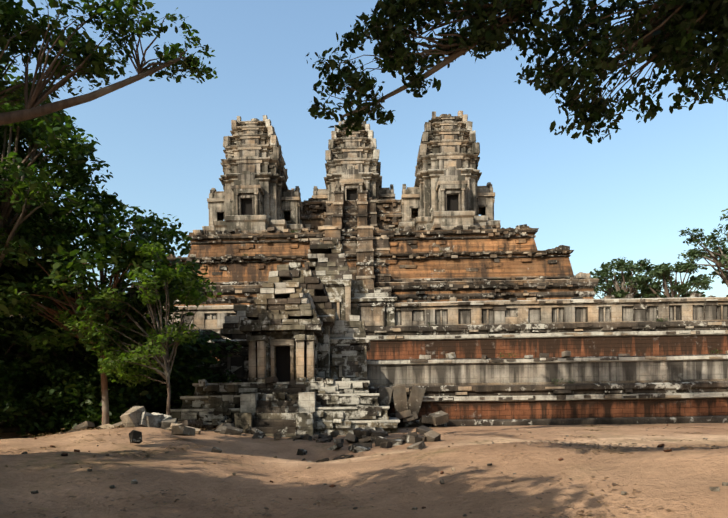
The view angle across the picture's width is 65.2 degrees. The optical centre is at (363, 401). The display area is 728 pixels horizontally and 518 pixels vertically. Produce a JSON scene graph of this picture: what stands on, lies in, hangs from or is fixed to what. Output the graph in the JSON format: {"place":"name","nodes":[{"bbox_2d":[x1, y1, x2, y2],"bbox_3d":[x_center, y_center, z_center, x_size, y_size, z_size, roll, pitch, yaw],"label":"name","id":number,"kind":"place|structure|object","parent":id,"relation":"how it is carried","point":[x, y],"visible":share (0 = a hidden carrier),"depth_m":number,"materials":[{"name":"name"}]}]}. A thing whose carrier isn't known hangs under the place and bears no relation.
{"place":"outdoors","nodes":[
{"label":"outdoors","id":0,"kind":"place"},
{"bbox_2d":[0,0,217,125],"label":"tree limb","id":1,"kind":"object","parent":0,"point":[36,33],"depth_m":13.98,"materials":[{"name":"green plant"}]},
{"bbox_2d":[0,423,727,517],"bbox_3d":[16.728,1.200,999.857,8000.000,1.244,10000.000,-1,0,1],"label":"terrain","id":2,"kind":"structure","parent":0,"point":[676,481],"depth_m":9.99,"materials":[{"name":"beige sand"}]},
{"bbox_2d":[0,62,241,437],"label":"trees","id":3,"kind":"object","parent":2,"relation":"on","point":[33,333],"depth_m":26.82,"materials":[{"name":"green plant"}]},
{"bbox_2d":[54,241,221,414],"bbox_3d":[-10.262,-2.813,26.276,6.924,8.481,6.610,-1,0,1],"label":"young tree","id":4,"kind":"object","parent":2,"relation":"on","point":[142,253],"depth_m":25.60,"materials":[{"name":"green plant"}]},
{"bbox_2d":[170,264,399,436],"bbox_3d":[-4.609,-3.130,34.964,12.921,10.053,15.230,-1,0,1],"label":"entrance gatehouse","id":5,"kind":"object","parent":2,"relation":"on","point":[297,364],"visible":0.81,"depth_m":30.18,"materials":[{"name":"stone"}]},
{"bbox_2d":[0,293,727,432],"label":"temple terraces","id":6,"kind":"object","parent":2,"relation":"on","point":[629,359],"visible":0.58,"depth_m":35.48,"materials":[{"name":"grey stone"}]},
{"bbox_2d":[289,239,396,326],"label":"gopura","id":7,"kind":"structure","parent":6,"relation":"on","point":[328,265],"depth_m":48.23,"materials":[{"name":"stone"}]},
{"bbox_2d":[127,190,598,305],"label":"temple terrace","id":8,"kind":"structure","parent":6,"relation":"on","point":[472,262],"depth_m":66.34,"materials":[{"name":"brown stone"}]},
{"bbox_2d":[202,115,303,234],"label":"corner tower","id":9,"kind":"structure","parent":8,"relation":"on","point":[256,195],"depth_m":74.28,"materials":[{"name":"stone"}]},
{"bbox_2d":[312,120,394,200],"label":"central tower","id":10,"kind":"structure","parent":8,"relation":"on","point":[352,165],"depth_m":86.89,"materials":[{"name":"stone"}]},
{"bbox_2d":[398,110,499,230],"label":"corner tower","id":11,"kind":"structure","parent":8,"relation":"on","point":[446,192],"depth_m":73.78,"materials":[{"name":"stone"}]},
{"bbox_2d":[244,228,721,384],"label":"weeds and grass tufts","id":12,"kind":"object","parent":6,"relation":"on","point":[508,354],"visible":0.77,"depth_m":35.52,"materials":[{"name":"green plant"}]},
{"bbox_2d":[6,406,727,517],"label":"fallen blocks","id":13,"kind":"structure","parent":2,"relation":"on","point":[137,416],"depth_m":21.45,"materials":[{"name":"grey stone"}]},
{"bbox_2d":[0,0,727,300],"label":"sky","id":14,"kind":"structure","parent":0,"point":[630,194],"materials":[{"name":"blue"}]},
{"bbox_2d":[306,0,727,143],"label":"tree branches","id":15,"kind":"object","parent":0,"point":[678,38],"depth_m":7.38,"materials":[{"name":"green plant"}]},
{"bbox_2d":[590,208,727,298],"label":"trees","id":16,"kind":"object","parent":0,"point":[657,272],"depth_m":113.01,"materials":[{"name":"green plant"}]}
]}

